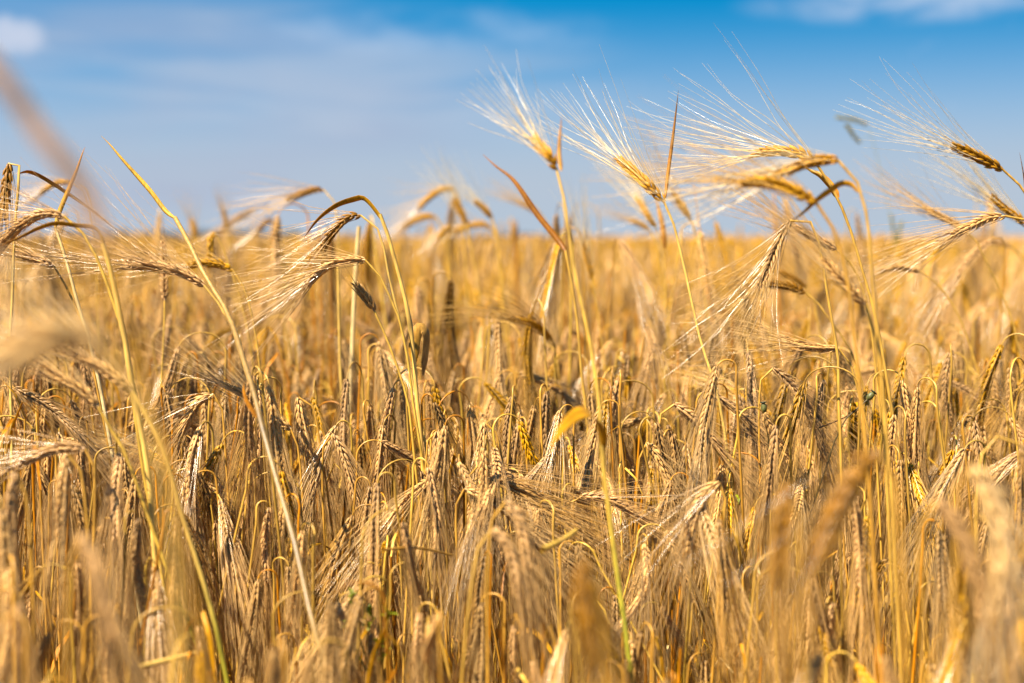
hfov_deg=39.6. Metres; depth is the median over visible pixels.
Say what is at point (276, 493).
barley stalk
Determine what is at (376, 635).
barley stalk
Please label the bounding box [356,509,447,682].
barley stalk
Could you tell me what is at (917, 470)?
barley stalk
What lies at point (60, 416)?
barley stalk
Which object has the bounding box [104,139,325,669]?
barley stalk
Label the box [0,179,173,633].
barley stalk
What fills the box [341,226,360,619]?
barley stalk
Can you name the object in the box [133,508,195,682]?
barley stalk
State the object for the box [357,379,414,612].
barley stalk
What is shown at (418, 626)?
barley stalk
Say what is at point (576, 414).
barley stalk
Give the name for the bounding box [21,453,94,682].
barley stalk
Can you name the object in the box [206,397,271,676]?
barley stalk
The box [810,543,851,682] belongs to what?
barley stalk
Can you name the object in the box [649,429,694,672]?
barley stalk
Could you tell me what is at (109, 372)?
barley stalk
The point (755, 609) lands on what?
barley stalk
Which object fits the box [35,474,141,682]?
barley stalk
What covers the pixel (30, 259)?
barley stalk
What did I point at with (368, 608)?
green weed
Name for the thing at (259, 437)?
barley stalk
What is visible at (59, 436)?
barley stalk
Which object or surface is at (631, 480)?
barley stalk
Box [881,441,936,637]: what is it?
barley stalk
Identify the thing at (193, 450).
barley stalk
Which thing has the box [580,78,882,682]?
barley stalk
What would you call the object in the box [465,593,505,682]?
barley stalk
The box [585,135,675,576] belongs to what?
barley stalk
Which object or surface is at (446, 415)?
barley stalk
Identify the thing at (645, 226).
barley stalk
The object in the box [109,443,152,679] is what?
barley stalk
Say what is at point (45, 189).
barley stalk
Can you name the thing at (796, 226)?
barley stalk
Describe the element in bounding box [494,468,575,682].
barley stalk
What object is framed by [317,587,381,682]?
barley stalk
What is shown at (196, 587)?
barley stalk
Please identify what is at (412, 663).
barley stalk
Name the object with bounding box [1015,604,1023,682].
barley stalk
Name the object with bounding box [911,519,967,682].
barley stalk
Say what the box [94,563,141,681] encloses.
barley stalk
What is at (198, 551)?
barley stalk
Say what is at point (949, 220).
barley stalk
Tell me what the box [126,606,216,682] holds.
barley stalk
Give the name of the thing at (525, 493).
barley stalk
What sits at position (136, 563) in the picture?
barley stalk
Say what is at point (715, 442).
barley stalk
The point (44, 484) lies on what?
barley stalk
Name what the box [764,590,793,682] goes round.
barley stalk
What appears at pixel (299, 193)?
barley stalk
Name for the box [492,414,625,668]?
barley stalk
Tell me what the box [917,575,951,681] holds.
barley stalk
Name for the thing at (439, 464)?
barley stalk
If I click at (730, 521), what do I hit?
barley stalk
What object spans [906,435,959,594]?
barley stalk
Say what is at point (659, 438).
barley stalk
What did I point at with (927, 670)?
barley stalk
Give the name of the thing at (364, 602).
barley stalk
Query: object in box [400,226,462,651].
barley stalk
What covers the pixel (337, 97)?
sky
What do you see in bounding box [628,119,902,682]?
barley stalk
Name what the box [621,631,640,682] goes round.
barley stalk
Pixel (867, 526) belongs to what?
barley stalk
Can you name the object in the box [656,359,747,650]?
barley stalk
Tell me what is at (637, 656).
barley stalk
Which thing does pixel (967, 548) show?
barley stalk
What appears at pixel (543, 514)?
barley stalk
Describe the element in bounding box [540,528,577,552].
straw piece
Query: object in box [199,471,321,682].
barley stalk
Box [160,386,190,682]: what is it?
barley stalk
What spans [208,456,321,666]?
barley stalk
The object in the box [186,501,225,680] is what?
barley stalk
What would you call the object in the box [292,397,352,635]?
barley stalk
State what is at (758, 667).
barley stalk
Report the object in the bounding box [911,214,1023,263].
barley stalk
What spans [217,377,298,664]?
barley stalk
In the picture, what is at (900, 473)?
barley stalk
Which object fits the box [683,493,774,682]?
barley stalk
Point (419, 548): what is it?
straw piece
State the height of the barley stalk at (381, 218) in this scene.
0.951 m
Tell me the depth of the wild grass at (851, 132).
2.90 m
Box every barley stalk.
[0,60,207,682]
[0,141,322,677]
[0,163,109,471]
[0,171,99,502]
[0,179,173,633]
[0,221,166,682]
[0,225,112,467]
[0,255,183,682]
[0,275,229,682]
[0,290,194,644]
[0,385,157,520]
[0,427,95,546]
[0,472,39,682]
[0,497,40,682]
[0,555,44,682]
[0,563,76,682]
[0,586,43,682]
[1,447,53,679]
[6,407,53,562]
[10,433,57,681]
[14,449,85,598]
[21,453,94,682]
[24,566,56,682]
[30,619,82,682]
[35,388,148,674]
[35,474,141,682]
[37,428,90,640]
[37,480,88,682]
[49,483,117,630]
[54,148,151,681]
[56,517,109,682]
[58,553,101,682]
[64,533,199,682]
[69,553,113,682]
[70,416,100,545]
[72,535,112,682]
[73,412,222,681]
[75,392,239,682]
[75,447,165,682]
[82,198,276,595]
[82,615,156,682]
[84,432,130,680]
[88,489,132,673]
[88,604,120,682]
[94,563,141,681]
[96,466,168,647]
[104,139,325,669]
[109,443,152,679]
[116,511,165,682]
[122,413,185,682]
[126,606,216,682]
[133,435,207,644]
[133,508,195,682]
[134,312,310,655]
[134,430,250,682]
[142,557,186,682]
[143,421,216,681]
[146,504,260,681]
[148,459,253,680]
[151,225,168,646]
[155,514,225,682]
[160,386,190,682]
[161,473,233,678]
[162,468,289,634]
[164,488,214,682]
[165,572,195,682]
[172,184,202,317]
[173,232,254,374]
[181,435,228,682]
[184,470,242,680]
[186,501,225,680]
[188,493,241,678]
[188,511,241,682]
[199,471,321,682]
[202,221,449,669]
[204,486,264,664]
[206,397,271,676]
[207,173,340,594]
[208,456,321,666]
[208,476,261,652]
[210,492,271,682]
[211,183,238,334]
[217,218,286,334]
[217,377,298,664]
[220,366,289,678]
[221,375,277,676]
[228,500,280,682]
[231,493,300,682]
[232,569,283,682]
[236,195,452,664]
[253,371,317,682]
[256,420,364,681]
[259,386,323,654]
[266,470,305,669]
[266,633,300,682]
[272,557,317,681]
[272,591,364,682]
[276,504,387,682]
[276,522,315,682]
[280,575,388,682]
[288,439,491,640]
[290,424,368,665]
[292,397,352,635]
[304,195,438,664]
[304,479,452,679]
[312,581,390,682]
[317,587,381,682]
[318,591,368,682]
[321,433,397,594]
[337,267,342,400]
[338,265,435,652]
[339,476,383,672]
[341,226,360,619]
[345,501,394,682]
[347,414,395,587]
[353,578,385,680]
[355,535,389,676]
[356,472,414,682]
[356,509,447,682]
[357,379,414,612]
[357,562,393,682]
[360,619,386,682]
[361,430,462,634]
[364,206,452,363]
[366,492,414,660]
[374,179,470,322]
[378,459,473,640]
[383,562,438,682]
[385,553,409,682]
[394,393,475,671]
[394,414,465,657]
[394,609,453,682]
[397,633,413,682]
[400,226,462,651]
[401,410,475,682]
[402,457,468,682]
[406,602,451,682]
[407,146,497,412]
[409,199,505,342]
[412,431,454,622]
[418,616,437,682]
[425,153,512,381]
[427,482,501,679]
[430,404,574,682]
[436,445,515,678]
[436,454,552,682]
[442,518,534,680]
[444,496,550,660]
[448,473,688,665]
[448,551,492,682]
[452,619,489,682]
[453,435,506,676]
[455,486,627,681]
[457,421,524,674]
[458,442,507,651]
[460,527,625,682]
[461,384,564,669]
[462,47,633,680]
[463,463,659,682]
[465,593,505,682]
[478,175,562,335]
[483,155,604,596]
[486,500,648,682]
[489,385,515,639]
[489,515,550,681]
[491,491,563,682]
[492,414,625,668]
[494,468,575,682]
[499,417,530,620]
[501,619,530,682]
[505,500,562,682]
[508,531,546,682]
[518,485,563,674]
[529,50,751,653]
[542,617,583,682]
[549,468,593,674]
[551,400,640,681]
[552,541,662,682]
[553,173,625,554]
[557,471,744,682]
[558,541,619,682]
[561,483,627,680]
[561,559,623,682]
[569,605,637,682]
[574,535,671,682]
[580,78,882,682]
[580,445,658,675]
[581,481,726,682]
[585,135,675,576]
[586,192,673,361]
[588,587,621,682]
[598,487,637,635]
[600,453,692,682]
[603,524,730,681]
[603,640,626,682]
[618,24,930,654]
[618,119,721,460]
[618,459,670,669]
[620,411,719,603]
[621,472,689,682]
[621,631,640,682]
[624,533,673,682]
[625,622,653,682]
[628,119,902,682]
[630,442,766,640]
[638,417,715,679]
[639,602,714,682]
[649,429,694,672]
[653,220,849,681]
[654,228,941,667]
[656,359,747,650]
[657,402,818,662]
[658,272,921,682]
[662,383,741,682]
[670,449,909,682]
[673,508,737,680]
[673,528,741,682]
[677,435,716,680]
[679,391,829,630]
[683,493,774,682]
[685,452,761,629]
[688,145,881,429]
[693,183,725,413]
[693,406,832,682]
[705,471,751,671]
[708,231,829,379]
[711,510,758,682]
[720,482,805,682]
[720,494,818,678]
[723,158,896,673]
[732,366,860,680]
[733,339,781,595]
[736,574,773,681]
[740,414,797,674]
[742,566,771,682]
[743,486,811,675]
[744,549,850,682]
[748,653,769,682]
[750,594,795,682]
[754,568,857,682]
[758,367,882,570]
[763,542,798,682]
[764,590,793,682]
[767,457,818,678]
[768,532,804,676]
[774,441,833,659]
[787,533,861,680]
[789,372,855,671]
[791,571,841,681]
[804,231,1007,502]
[806,596,844,682]
[807,480,877,681]
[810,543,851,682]
[811,529,871,675]
[818,488,872,665]
[823,499,877,681]
[827,537,865,667]
[835,496,882,630]
[836,201,1023,303]
[839,501,893,682]
[841,62,1023,192]
[847,563,897,682]
[849,155,1022,375]
[850,405,914,682]
[856,445,926,682]
[858,369,944,620]
[862,440,989,662]
[873,399,928,631]
[874,559,919,682]
[875,400,958,590]
[875,419,911,631]
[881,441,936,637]
[886,377,958,655]
[886,452,948,658]
[904,581,988,682]
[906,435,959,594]
[910,117,1023,226]
[910,456,994,653]
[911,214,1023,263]
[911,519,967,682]
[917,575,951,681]
[918,449,989,682]
[918,498,1023,682]
[926,514,1007,682]
[926,636,971,682]
[927,548,1018,681]
[928,616,979,682]
[930,512,965,671]
[934,501,1020,679]
[938,451,1017,555]
[950,570,997,682]
[952,464,1023,682]
[961,415,991,678]
[966,559,990,682]
[970,406,1023,663]
[971,524,1023,677]
[974,435,1023,678]
[985,558,1023,682]
[998,470,1020,630]
[1003,644,1021,682]
[1008,439,1023,677]
[1009,453,1018,619]
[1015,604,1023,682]
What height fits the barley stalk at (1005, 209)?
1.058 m
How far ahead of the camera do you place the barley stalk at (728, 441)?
1.45 m
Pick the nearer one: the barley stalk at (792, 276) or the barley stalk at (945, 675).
the barley stalk at (945, 675)
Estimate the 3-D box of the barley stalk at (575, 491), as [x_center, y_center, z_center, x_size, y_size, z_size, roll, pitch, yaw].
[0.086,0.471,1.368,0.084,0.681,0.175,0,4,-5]
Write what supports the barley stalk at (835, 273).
on the ground
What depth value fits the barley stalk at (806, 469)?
1.38 m
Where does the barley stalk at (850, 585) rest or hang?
on the ground
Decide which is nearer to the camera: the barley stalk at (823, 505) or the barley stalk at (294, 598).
the barley stalk at (294, 598)
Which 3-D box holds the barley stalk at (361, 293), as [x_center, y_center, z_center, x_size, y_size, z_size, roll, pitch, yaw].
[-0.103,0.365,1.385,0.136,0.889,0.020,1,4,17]
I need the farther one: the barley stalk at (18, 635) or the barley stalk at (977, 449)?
the barley stalk at (977, 449)
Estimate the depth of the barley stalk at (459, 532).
1.34 m
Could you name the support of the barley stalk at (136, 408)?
on the ground
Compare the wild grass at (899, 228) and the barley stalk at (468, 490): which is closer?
the barley stalk at (468, 490)
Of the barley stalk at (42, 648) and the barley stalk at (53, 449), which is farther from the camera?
the barley stalk at (53, 449)
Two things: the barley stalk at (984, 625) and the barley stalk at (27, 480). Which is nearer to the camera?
the barley stalk at (984, 625)
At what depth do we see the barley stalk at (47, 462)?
1.40 m
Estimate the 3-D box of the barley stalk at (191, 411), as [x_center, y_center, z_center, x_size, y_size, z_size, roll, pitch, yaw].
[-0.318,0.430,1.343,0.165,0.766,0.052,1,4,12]
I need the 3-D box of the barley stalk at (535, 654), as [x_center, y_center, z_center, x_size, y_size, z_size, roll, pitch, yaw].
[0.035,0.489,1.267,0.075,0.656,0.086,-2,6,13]
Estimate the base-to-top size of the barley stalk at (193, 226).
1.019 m
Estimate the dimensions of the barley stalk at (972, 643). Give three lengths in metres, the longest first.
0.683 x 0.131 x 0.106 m
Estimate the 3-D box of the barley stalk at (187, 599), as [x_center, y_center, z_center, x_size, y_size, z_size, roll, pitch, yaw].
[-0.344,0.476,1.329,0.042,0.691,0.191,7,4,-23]
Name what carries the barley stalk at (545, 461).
on the ground
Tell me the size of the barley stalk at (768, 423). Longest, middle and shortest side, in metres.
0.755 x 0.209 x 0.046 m
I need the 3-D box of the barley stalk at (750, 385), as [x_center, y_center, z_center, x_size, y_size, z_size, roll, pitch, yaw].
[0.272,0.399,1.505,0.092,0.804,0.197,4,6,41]
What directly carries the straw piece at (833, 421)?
attached to the barley stalk at (786, 379)
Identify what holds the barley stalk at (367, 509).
on the ground
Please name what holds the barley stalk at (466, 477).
on the ground
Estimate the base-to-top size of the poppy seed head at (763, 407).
0.752 m
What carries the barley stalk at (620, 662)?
on the ground
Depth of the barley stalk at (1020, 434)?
1.48 m
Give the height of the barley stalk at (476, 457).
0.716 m
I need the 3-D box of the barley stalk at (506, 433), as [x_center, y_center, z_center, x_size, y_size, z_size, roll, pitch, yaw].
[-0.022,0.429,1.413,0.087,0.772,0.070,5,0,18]
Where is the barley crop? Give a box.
[0,189,1023,682]
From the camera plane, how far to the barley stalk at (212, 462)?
1.29 m
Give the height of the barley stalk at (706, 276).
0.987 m
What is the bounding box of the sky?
[0,0,1023,237]
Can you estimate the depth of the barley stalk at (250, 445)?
1.24 m
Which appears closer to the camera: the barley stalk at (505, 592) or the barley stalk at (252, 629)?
the barley stalk at (252, 629)
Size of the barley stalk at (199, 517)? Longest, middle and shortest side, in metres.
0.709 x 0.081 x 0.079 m
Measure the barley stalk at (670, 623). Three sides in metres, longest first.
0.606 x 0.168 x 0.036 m
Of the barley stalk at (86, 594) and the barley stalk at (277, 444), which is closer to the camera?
the barley stalk at (86, 594)
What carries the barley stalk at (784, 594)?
on the ground
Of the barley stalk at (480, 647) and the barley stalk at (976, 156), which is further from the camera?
the barley stalk at (976, 156)
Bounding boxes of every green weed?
[343,587,398,673]
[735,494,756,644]
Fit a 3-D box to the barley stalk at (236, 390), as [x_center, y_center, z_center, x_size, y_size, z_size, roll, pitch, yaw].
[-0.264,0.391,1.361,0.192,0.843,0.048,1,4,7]
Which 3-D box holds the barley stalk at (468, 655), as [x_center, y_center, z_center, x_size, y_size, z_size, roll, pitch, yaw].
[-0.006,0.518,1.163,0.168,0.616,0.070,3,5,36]
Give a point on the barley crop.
(626, 277)
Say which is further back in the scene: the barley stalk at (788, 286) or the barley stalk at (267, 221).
the barley stalk at (267, 221)
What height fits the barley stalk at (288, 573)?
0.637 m
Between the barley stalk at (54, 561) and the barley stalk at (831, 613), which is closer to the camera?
the barley stalk at (831, 613)
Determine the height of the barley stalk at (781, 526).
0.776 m
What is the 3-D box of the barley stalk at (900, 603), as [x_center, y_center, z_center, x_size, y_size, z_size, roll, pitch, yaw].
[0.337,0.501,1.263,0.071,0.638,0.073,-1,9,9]
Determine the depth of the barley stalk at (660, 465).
1.33 m
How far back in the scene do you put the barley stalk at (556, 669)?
0.98 m
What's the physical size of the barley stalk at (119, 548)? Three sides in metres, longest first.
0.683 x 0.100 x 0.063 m
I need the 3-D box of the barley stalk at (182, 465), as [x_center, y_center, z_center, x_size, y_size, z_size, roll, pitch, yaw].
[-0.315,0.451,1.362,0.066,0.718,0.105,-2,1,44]
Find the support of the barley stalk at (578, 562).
on the ground
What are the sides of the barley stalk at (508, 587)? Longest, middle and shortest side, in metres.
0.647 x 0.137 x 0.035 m
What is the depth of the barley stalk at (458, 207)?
2.40 m
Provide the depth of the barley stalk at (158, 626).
1.07 m
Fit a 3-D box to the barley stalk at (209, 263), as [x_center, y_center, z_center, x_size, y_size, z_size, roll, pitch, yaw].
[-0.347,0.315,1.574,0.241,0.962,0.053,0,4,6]
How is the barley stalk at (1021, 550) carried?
on the ground
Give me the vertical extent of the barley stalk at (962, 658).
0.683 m
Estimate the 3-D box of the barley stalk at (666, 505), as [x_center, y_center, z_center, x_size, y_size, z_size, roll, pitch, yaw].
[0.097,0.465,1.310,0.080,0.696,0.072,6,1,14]
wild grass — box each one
[835,115,904,333]
[889,214,903,309]
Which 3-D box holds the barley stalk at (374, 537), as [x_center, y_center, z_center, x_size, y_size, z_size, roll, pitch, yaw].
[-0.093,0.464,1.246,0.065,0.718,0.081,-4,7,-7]
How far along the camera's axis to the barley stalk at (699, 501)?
1.16 m
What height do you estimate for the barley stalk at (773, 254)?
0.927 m
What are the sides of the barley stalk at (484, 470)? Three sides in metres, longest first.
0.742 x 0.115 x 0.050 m
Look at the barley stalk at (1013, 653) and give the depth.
0.93 m
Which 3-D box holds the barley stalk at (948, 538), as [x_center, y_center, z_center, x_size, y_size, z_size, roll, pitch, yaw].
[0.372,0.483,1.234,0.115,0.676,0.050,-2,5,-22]
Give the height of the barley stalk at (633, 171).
1.096 m
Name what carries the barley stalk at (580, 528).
on the ground
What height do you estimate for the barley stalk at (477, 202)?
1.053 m
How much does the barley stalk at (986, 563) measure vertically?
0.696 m
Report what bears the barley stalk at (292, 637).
on the ground
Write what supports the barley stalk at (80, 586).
on the ground
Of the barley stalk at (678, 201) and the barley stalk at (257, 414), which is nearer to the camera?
the barley stalk at (257, 414)
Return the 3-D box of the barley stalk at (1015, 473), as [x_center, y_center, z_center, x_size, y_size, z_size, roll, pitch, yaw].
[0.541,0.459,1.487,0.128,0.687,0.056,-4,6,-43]
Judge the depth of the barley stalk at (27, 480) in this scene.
1.30 m
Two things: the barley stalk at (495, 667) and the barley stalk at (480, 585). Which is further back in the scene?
the barley stalk at (495, 667)
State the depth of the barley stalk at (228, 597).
1.37 m
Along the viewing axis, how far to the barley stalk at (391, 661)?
1.27 m
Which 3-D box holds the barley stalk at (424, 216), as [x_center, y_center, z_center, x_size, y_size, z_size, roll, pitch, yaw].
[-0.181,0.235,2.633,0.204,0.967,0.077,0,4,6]
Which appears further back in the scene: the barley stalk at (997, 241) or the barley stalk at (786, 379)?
the barley stalk at (997, 241)
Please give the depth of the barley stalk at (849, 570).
1.35 m
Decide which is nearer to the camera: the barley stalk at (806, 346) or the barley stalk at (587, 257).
the barley stalk at (806, 346)
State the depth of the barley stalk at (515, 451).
1.47 m
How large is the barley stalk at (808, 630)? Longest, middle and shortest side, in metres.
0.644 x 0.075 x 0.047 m
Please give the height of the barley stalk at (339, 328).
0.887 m
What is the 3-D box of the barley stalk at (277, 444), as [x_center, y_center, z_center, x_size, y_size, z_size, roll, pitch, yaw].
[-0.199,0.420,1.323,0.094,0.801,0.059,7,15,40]
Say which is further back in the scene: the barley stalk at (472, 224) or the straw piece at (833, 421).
the barley stalk at (472, 224)
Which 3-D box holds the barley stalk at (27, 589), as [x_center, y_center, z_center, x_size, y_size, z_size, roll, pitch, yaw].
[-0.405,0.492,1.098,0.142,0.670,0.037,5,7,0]
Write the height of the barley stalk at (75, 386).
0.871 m
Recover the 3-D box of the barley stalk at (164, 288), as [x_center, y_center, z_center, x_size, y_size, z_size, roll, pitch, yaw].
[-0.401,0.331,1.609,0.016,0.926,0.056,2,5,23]
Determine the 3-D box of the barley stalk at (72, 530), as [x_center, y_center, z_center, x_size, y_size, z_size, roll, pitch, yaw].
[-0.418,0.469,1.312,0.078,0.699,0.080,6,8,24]
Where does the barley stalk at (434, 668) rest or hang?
on the ground
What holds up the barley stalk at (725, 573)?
on the ground
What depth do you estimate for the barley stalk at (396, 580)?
1.29 m
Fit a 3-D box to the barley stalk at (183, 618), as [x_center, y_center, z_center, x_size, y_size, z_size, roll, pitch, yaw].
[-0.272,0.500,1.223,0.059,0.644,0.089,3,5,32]
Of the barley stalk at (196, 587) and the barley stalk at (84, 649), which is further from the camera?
the barley stalk at (196, 587)
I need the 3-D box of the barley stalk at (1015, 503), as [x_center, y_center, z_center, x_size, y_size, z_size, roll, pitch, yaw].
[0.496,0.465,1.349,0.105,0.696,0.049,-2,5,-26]
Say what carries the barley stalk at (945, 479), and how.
on the ground
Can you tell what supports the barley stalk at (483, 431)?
on the ground
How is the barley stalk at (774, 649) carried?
on the ground
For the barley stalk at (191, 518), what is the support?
on the ground
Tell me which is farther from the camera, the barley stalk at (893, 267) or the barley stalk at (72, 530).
the barley stalk at (893, 267)
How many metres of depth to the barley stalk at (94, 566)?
0.66 m
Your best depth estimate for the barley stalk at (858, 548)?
1.10 m
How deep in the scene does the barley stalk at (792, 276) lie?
1.90 m
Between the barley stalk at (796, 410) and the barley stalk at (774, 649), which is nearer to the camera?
the barley stalk at (774, 649)
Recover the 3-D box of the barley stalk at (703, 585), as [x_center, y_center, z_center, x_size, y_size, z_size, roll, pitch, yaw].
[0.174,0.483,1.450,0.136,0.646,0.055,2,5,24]
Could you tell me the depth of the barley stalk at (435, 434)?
1.34 m
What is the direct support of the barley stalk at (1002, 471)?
on the ground
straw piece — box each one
[140,651,195,669]
[382,546,453,556]
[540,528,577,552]
[819,410,857,428]
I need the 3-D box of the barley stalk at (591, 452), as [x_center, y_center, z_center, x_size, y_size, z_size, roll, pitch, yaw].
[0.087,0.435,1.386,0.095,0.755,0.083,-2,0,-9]
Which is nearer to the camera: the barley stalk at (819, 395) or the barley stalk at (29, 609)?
the barley stalk at (29, 609)
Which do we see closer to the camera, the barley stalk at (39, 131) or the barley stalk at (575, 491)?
the barley stalk at (39, 131)
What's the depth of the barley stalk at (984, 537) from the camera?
1.23 m
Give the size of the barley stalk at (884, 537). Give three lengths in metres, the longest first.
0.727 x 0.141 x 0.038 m
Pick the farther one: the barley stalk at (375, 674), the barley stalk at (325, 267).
the barley stalk at (325, 267)
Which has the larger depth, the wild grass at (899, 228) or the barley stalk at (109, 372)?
the wild grass at (899, 228)
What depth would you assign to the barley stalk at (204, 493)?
1.29 m
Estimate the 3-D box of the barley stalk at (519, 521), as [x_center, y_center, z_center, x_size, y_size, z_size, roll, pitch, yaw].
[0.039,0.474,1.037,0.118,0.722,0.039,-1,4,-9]
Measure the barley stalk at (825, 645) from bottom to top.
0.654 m
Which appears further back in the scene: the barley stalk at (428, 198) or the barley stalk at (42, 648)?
the barley stalk at (428, 198)
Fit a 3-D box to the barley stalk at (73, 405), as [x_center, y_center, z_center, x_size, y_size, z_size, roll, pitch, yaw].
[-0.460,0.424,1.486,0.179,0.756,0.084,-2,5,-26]
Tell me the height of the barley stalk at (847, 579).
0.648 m
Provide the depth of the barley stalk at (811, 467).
1.46 m
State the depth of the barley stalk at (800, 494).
1.22 m
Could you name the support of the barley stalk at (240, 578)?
on the ground
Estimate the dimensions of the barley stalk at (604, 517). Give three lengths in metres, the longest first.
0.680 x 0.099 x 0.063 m
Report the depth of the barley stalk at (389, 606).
1.14 m
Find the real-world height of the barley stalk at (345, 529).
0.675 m
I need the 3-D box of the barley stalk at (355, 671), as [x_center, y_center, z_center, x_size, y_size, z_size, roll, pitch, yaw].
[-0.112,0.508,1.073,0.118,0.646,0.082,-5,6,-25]
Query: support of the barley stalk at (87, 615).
on the ground
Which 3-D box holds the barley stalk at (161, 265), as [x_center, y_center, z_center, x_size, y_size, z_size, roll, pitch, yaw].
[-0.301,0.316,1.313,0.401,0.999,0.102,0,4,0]
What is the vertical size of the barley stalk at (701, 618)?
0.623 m
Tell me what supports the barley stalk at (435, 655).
on the ground
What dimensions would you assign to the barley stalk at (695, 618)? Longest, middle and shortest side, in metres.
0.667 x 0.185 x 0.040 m
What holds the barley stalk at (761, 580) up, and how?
on the ground
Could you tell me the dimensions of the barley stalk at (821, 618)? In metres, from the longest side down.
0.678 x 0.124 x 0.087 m
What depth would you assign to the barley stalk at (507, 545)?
0.98 m
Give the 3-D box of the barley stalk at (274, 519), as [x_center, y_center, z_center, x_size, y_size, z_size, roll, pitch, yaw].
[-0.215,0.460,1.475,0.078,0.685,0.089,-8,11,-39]
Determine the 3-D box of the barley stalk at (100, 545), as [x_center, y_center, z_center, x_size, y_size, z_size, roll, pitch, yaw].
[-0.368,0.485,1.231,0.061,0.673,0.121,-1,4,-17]
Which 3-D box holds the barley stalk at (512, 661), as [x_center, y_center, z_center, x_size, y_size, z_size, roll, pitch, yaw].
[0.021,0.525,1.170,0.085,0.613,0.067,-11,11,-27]
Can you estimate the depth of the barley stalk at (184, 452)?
1.39 m
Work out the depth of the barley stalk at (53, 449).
1.12 m
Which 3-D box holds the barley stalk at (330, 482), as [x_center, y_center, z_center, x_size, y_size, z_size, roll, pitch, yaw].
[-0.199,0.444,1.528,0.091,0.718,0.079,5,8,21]
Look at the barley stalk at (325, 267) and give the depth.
1.35 m
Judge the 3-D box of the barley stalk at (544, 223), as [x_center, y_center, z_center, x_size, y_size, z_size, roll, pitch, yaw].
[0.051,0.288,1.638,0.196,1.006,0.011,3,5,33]
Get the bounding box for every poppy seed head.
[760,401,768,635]
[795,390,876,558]
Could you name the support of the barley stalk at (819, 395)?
on the ground
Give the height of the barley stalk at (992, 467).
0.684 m
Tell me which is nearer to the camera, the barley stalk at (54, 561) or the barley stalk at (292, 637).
the barley stalk at (292, 637)
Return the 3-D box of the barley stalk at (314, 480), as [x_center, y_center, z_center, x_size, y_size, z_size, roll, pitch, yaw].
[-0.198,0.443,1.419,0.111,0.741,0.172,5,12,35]
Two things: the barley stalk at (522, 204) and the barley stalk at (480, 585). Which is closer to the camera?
the barley stalk at (480, 585)
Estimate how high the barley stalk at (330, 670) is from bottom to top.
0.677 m
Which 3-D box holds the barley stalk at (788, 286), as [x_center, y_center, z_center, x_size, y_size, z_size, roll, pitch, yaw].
[0.361,0.330,1.639,0.397,0.922,0.053,0,4,2]
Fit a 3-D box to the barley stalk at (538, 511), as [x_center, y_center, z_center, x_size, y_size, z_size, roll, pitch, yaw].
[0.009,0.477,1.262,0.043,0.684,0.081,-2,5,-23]
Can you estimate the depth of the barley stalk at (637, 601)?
1.17 m
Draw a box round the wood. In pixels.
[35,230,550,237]
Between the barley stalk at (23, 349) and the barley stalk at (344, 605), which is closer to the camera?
the barley stalk at (23, 349)
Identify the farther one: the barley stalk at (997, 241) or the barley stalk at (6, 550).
the barley stalk at (997, 241)
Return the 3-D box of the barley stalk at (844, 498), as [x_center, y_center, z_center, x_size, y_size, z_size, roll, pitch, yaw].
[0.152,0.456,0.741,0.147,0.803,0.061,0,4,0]
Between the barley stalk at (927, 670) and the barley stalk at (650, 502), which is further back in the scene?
the barley stalk at (650, 502)
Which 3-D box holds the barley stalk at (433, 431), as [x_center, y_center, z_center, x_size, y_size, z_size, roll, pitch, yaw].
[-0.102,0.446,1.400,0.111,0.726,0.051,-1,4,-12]
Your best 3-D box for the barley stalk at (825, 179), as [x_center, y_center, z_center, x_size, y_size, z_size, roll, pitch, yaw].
[0.256,0.258,1.377,0.371,1.106,0.136,2,5,30]
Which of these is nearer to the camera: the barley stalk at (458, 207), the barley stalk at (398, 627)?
the barley stalk at (398, 627)
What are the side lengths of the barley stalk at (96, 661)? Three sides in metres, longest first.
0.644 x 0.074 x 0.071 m
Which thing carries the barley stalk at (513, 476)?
on the ground
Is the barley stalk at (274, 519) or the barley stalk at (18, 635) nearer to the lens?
the barley stalk at (18, 635)
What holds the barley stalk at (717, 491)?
on the ground
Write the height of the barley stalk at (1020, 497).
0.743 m
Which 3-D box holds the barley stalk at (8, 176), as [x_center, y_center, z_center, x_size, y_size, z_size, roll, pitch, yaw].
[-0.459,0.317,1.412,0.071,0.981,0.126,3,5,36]
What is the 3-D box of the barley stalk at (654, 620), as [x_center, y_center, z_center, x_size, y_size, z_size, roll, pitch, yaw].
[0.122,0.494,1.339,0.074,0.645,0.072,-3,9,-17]
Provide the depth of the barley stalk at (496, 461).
1.22 m
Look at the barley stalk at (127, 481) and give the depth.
1.30 m
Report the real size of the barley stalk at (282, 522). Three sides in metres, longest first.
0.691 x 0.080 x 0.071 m
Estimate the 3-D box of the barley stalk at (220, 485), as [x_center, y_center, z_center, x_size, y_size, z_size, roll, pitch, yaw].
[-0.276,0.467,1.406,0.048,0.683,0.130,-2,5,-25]
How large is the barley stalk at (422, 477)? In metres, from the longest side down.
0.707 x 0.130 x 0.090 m
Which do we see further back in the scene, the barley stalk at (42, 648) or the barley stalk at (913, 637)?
the barley stalk at (913, 637)
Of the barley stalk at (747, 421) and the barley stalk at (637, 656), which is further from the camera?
the barley stalk at (747, 421)
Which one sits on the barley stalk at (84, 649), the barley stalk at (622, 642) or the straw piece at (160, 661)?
the straw piece at (160, 661)
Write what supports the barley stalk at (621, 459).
on the ground
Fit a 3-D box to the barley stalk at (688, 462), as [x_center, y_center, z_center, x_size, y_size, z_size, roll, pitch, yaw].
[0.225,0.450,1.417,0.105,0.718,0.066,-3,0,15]
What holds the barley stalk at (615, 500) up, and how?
on the ground

